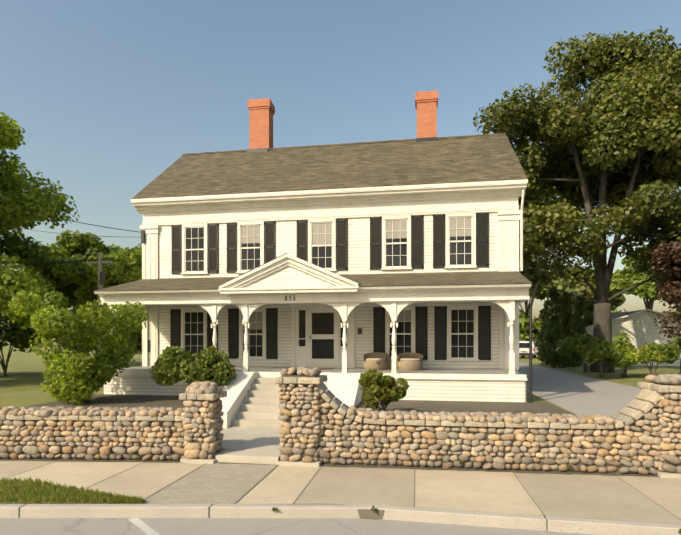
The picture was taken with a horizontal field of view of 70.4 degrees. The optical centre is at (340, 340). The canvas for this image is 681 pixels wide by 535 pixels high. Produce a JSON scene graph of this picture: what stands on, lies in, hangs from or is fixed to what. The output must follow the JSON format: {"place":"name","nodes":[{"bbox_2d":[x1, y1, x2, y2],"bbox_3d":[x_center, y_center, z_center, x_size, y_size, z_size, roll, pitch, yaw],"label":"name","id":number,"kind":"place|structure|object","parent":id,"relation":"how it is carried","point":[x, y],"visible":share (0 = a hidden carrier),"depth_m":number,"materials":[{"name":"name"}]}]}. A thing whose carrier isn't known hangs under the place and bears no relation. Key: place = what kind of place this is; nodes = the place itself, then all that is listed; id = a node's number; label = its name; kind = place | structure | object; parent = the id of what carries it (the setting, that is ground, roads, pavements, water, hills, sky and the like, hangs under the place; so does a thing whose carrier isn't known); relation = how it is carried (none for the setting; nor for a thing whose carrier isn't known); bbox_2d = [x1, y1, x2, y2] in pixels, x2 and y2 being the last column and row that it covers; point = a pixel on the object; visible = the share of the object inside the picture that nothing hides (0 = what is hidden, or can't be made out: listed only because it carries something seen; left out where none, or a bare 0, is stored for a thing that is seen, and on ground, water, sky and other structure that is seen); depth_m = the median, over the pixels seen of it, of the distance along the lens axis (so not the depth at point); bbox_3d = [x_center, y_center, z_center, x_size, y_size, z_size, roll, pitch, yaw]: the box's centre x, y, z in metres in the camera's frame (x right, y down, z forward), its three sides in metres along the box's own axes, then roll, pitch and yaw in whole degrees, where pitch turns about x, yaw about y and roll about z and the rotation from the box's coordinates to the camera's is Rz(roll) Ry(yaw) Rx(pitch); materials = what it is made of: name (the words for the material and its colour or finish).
{"place":"outdoors","nodes":[
{"label":"outdoors","id":0,"kind":"place"},
{"bbox_2d":[0,112,79,329],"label":"tree","id":1,"kind":"object","parent":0,"point":[20,207],"depth_m":18.63,"materials":[{"name":"green plant"}]},
{"bbox_2d":[21,249,94,351],"bbox_3d":[-18.627,-2.587,35.677,10.118,9.254,9.786,0,0,9],"label":"tree","id":2,"kind":"object","parent":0,"point":[70,309],"depth_m":32.00,"materials":[{"name":"green plant"}]},
{"bbox_2d":[60,311,95,356],"bbox_3d":[-12.290,0.066,24.828,4.566,3.480,4.187,0,0,9],"label":"bush","id":3,"kind":"object","parent":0,"point":[76,348],"depth_m":24.72,"materials":[{"name":"green plant"}]},
{"bbox_2d":[18,230,141,353],"bbox_3d":[-13.758,-2.048,27.535,7.998,8.175,7.740,0,0,9],"label":"tree","id":4,"kind":"object","parent":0,"point":[77,245],"depth_m":26.51,"materials":[{"name":"green plant"}]},
{"bbox_2d":[51,250,141,367],"bbox_3d":[-11.472,-1.339,25.304,5.231,6.759,7.328,0,0,9],"label":"tree","id":5,"kind":"object","parent":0,"point":[121,269],"depth_m":23.27,"materials":[{"name":"green plant"}]},
{"bbox_2d":[92,316,141,367],"bbox_3d":[-10.431,0.253,23.630,2.829,3.107,3.583,0,0,9],"label":"tree","id":6,"kind":"object","parent":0,"point":[135,338],"depth_m":23.02,"materials":[{"name":"green plant"}]},
{"bbox_2d":[0,518,595,534],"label":"road","id":7,"kind":"structure","parent":0,"point":[180,526],"depth_m":6.55,"materials":[{"name":"grey asphalt"}]},
{"bbox_2d":[128,518,159,534],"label":"road marking","id":8,"kind":"object","parent":7,"relation":"on","point":[143,526],"visible":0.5,"depth_m":6.57,"materials":[{"name":"white paint"}]},
{"bbox_2d":[0,504,680,534],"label":"kerb","id":9,"kind":"structure","parent":7,"relation":"on","point":[532,522],"depth_m":6.89,"materials":[{"name":"concrete"}]},
{"bbox_2d":[209,508,547,530],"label":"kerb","id":10,"kind":"structure","parent":7,"relation":"on","point":[367,514],"depth_m":6.86,"materials":[{"name":"grey concrete"}]},
{"bbox_2d":[158,183,517,371],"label":"siding wall","id":11,"kind":"structure","parent":0,"point":[358,243],"depth_m":16.67,"materials":[{"name":"white wood"}]},
{"bbox_2d":[132,183,526,369],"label":"house trim","id":12,"kind":"structure","parent":11,"relation":"attached to","point":[501,200],"depth_m":16.57,"materials":[{"name":"white wood"}]},
{"bbox_2d":[131,133,527,201],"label":"roof","id":13,"kind":"structure","parent":11,"relation":"on","point":[480,159],"depth_m":17.91,"materials":[{"name":"brown"}]},
{"bbox_2d":[247,91,437,152],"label":"chimneys","id":14,"kind":"object","parent":13,"relation":"on","point":[261,112],"visible":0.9,"depth_m":20.73,"materials":[{"name":"brick"}]},
{"bbox_2d":[170,212,490,367],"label":"house windows","id":15,"kind":"structure","parent":11,"relation":"in","point":[462,332],"depth_m":16.75,"materials":[{"name":"black wood"}]},
{"bbox_2d":[0,341,677,524],"bbox_3d":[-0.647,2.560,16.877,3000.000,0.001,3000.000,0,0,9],"label":"ground","id":16,"kind":"structure","parent":0,"point":[6,348],"depth_m":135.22,"materials":[{"name":"green plant"}]},
{"bbox_2d":[0,477,144,502],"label":"verge","id":17,"kind":"structure","parent":16,"relation":"on","point":[66,492],"depth_m":7.32,"materials":[{"name":"green plant"}]},
{"bbox_2d":[0,350,679,415],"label":"yard","id":18,"kind":"structure","parent":16,"relation":"on","point":[21,381],"depth_m":23.89,"materials":[{"name":"green plant"}]},
{"bbox_2d":[0,311,47,375],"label":"tree","id":19,"kind":"object","parent":18,"relation":"on","point":[15,333],"depth_m":22.92,"materials":[{"name":"green plant"}]},
{"bbox_2d":[87,252,112,348],"bbox_3d":[-9.747,-0.760,19.503,1.100,5.600,0.275,0,0,9],"label":"utility pole","id":20,"kind":"object","parent":18,"relation":"on","point":[101,275],"visible":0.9,"depth_m":19.47,"materials":[{"name":"brown wood"}]},
{"bbox_2d":[4,219,144,266],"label":"wires","id":21,"kind":"object","parent":20,"relation":"attached to","point":[142,232],"visible":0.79,"depth_m":19.85,"materials":[{"name":"black"}]},
{"bbox_2d":[218,372,362,427],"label":"stair side walls","id":22,"kind":"structure","parent":18,"relation":"on","point":[344,388],"depth_m":13.27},
{"bbox_2d":[18,394,574,415],"bbox_3d":[-1.409,1.736,12.087,13.800,0.001,5.100,0,0,9],"label":"bed","id":23,"kind":"object","parent":18,"relation":"on","point":[122,401],"visible":0.22,"depth_m":12.86,"materials":[{"name":"soil"}]},
{"bbox_2d":[8,290,148,404],"bbox_3d":[-7.213,0.215,13.544,3.592,3.194,3.086,0,0,9],"label":"bush","id":24,"kind":"object","parent":23,"relation":"on","point":[84,369],"depth_m":13.10,"materials":[{"name":"green plant"}]},
{"bbox_2d":[150,345,236,386],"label":"bushes","id":25,"kind":"object","parent":23,"relation":"on","point":[176,364],"depth_m":13.46,"materials":[{"name":"green plant"}]},
{"bbox_2d":[94,253,530,380],"bbox_3d":[-1.072,-0.715,15.476,13.160,3.669,2.900,0,0,9],"label":"porch","id":26,"kind":"object","parent":18,"relation":"on","point":[344,297],"visible":0.9,"depth_m":14.27,"materials":[{"name":"white wood"}]},
{"bbox_2d":[148,303,334,369],"bbox_3d":[-3.816,-0.205,16.674,7.322,2.330,0.892,0,0,12],"label":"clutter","id":27,"kind":"object","parent":26,"relation":"on","point":[315,305],"visible":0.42,"depth_m":15.80,"materials":[{"name":"white"}]},
{"bbox_2d":[242,265,335,287],"bbox_3d":[-1.512,-1.965,14.432,3.940,0.850,0.300,0,0,9],"label":"tympanum","id":28,"kind":"object","parent":26,"relation":"on","point":[288,276],"visible":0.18,"depth_m":14.28,"materials":[{"name":"white wood"}]},
{"bbox_2d":[95,253,531,290],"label":"porch roof","id":29,"kind":"structure","parent":26,"relation":"attached to","point":[460,278],"depth_m":15.24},
{"bbox_2d":[103,375,525,401],"bbox_3d":[-1.036,1.400,15.708,13.000,0.680,2.430,0,0,9],"label":"porch skirt","id":30,"kind":"object","parent":26,"relation":"attached to","point":[471,390],"visible":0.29,"depth_m":13.87,"materials":[{"name":"white wood"}]},
{"bbox_2d":[363,352,422,370],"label":"chairs","id":31,"kind":"object","parent":26,"relation":"on","point":[409,361],"visible":1,"depth_m":15.53,"materials":[{"name":"wicker"}]},
{"bbox_2d":[358,368,409,411],"bbox_3d":[0.985,1.231,11.072,1.217,1.151,1.404,0,0,9],"label":"bush","id":32,"kind":"object","parent":18,"relation":"on","point":[375,385],"depth_m":10.89,"materials":[{"name":"green plant"}]},
{"bbox_2d":[533,300,549,364],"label":"evergreen shrub","id":33,"kind":"object","parent":18,"relation":"on","point":[542,331],"depth_m":34.57,"materials":[{"name":"green plant"}]},
{"bbox_2d":[542,287,567,367],"bbox_3d":[13.637,-0.810,30.826,1.462,5.282,1.534,0,0,9],"label":"evergreen shrub","id":34,"kind":"object","parent":18,"relation":"on","point":[553,324],"depth_m":30.55,"materials":[{"name":"green plant"}]},
{"bbox_2d":[558,293,580,366],"bbox_3d":[14.975,-0.544,31.818,1.578,5.325,1.470,0,0,9],"label":"evergreen shrub","id":35,"kind":"object","parent":18,"relation":"on","point":[567,318],"depth_m":31.58,"materials":[{"name":"green plant"}]},
{"bbox_2d":[473,26,680,372],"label":"tree","id":36,"kind":"object","parent":18,"relation":"on","point":[630,94],"depth_m":24.82,"materials":[{"name":"green plant"}]},
{"bbox_2d":[556,333,597,372],"bbox_3d":[12.779,0.702,25.911,2.118,2.200,2.161,0,0,9],"label":"shrub","id":37,"kind":"object","parent":18,"relation":"on","point":[580,345],"depth_m":25.75,"materials":[{"name":"green plant"}]},
{"bbox_2d":[572,296,587,365],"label":"evergreen shrub","id":38,"kind":"object","parent":18,"relation":"on","point":[579,311],"visible":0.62,"depth_m":32.77,"materials":[{"name":"green plant"}]},
{"bbox_2d":[583,303,593,325],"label":"shrub","id":39,"kind":"object","parent":18,"relation":"on","point":[588,316],"visible":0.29,"depth_m":33.98,"materials":[{"name":"green plant"}]},
{"bbox_2d":[582,338,630,377],"bbox_3d":[12.112,0.843,22.211,1.947,1.920,1.775,0,0,9],"label":"shrub","id":40,"kind":"object","parent":18,"relation":"on","point":[602,350],"depth_m":21.92,"materials":[{"name":"green plant"}]},
{"bbox_2d":[571,311,680,365],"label":"garage","id":41,"kind":"structure","parent":18,"relation":"on","point":[640,329],"depth_m":32.74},
{"bbox_2d":[586,309,673,327],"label":"garage roof","id":42,"kind":"structure","parent":41,"relation":"attached to","point":[615,316],"depth_m":32.99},
{"bbox_2d":[613,332,645,376],"bbox_3d":[13.322,0.708,22.575,1.639,2.182,2.248,0,0,9],"label":"shrub","id":43,"kind":"object","parent":18,"relation":"on","point":[631,352],"depth_m":22.30,"materials":[{"name":"green plant"}]},
{"bbox_2d":[639,342,677,375],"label":"shrub","id":44,"kind":"object","parent":18,"relation":"on","point":[656,352],"depth_m":22.67,"materials":[{"name":"green plant"}]},
{"bbox_2d":[649,239,680,340],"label":"red tree","id":45,"kind":"object","parent":18,"relation":"on","point":[666,261],"depth_m":19.77,"materials":[{"name":"red plant"}]},
{"bbox_2d":[662,337,680,373],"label":"shrub","id":46,"kind":"object","parent":18,"relation":"on","point":[675,348],"depth_m":23.69,"materials":[{"name":"green plant"}]},
{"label":"wood","id":47,"kind":"object","parent":18,"relation":"on","visible":0},
{"bbox_2d":[530,265,625,313],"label":"tree","id":48,"kind":"object","parent":47,"relation":"attached to","point":[579,287],"visible":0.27,"depth_m":57.38,"materials":[{"name":"green plant"}]},
{"bbox_3d":[-17.382,-1.951,21.377,5.247,7.981,5.086,0,0,9],"label":"wood","id":49,"kind":"object","parent":18,"relation":"on","visible":0},
{"bbox_2d":[0,232,52,328],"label":"tree","id":50,"kind":"object","parent":49,"relation":"attached to","point":[25,249],"visible":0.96,"depth_m":21.84,"materials":[{"name":"green plant"}]},
{"bbox_2d":[0,461,680,524],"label":"pavement","id":51,"kind":"structure","parent":0,"point":[635,498],"depth_m":7.83,"materials":[{"name":"concrete"}]},
{"bbox_2d":[215,377,328,464],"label":"steps","id":52,"kind":"structure","parent":51,"relation":"on","point":[251,434],"depth_m":11.99,"materials":[{"name":"beige concrete"}]},
{"bbox_2d":[0,459,658,476],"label":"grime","id":53,"kind":"object","parent":51,"relation":"on","point":[422,468],"visible":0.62,"depth_m":9.04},
{"bbox_2d":[0,374,680,477],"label":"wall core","id":54,"kind":"object","parent":51,"relation":"on","point":[663,474],"visible":0.08,"depth_m":9.17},
{"bbox_2d":[0,366,680,474],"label":"stone wall","id":55,"kind":"structure","parent":54,"relation":"on","point":[214,422],"depth_m":9.17,"materials":[{"name":"beige stone"}]},
{"bbox_2d":[0,375,680,428],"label":"wall caps","id":56,"kind":"object","parent":54,"relation":"on","point":[648,396],"depth_m":9.05,"materials":[{"name":"beige stone"}]},
{"bbox_2d":[0,0,680,340],"label":"sky","id":57,"kind":"structure","parent":0,"point":[106,96],"materials":[{"name":"blue"}]},
{"bbox_2d":[285,285,537,402],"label":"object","id":58,"kind":"object","parent":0,"point":[530,343],"visible":1,"depth_m":13.44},
{"bbox_2d":[519,269,556,341],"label":"tree","id":59,"kind":"object","parent":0,"point":[524,327],"depth_m":61.48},
{"bbox_2d":[533,342,542,356],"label":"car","id":60,"kind":"object","parent":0,"point":[535,352],"visible":0.15,"depth_m":48.32,"materials":[{"name":"white metal"}]},
{"bbox_2d":[518,362,641,416],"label":"driveway","id":61,"kind":"structure","parent":0,"point":[576,394],"depth_m":16.34,"materials":[{"name":"grey concrete"}]},
{"bbox_2d":[519,341,534,356],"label":"car","id":62,"kind":"object","parent":61,"relation":"on","point":[523,348],"visible":0.44,"depth_m":45.43,"materials":[{"name":"white metal"}]},
{"bbox_2d":[608,244,679,315],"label":"tree","id":63,"kind":"object","parent":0,"point":[624,278],"depth_m":51.26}
]}

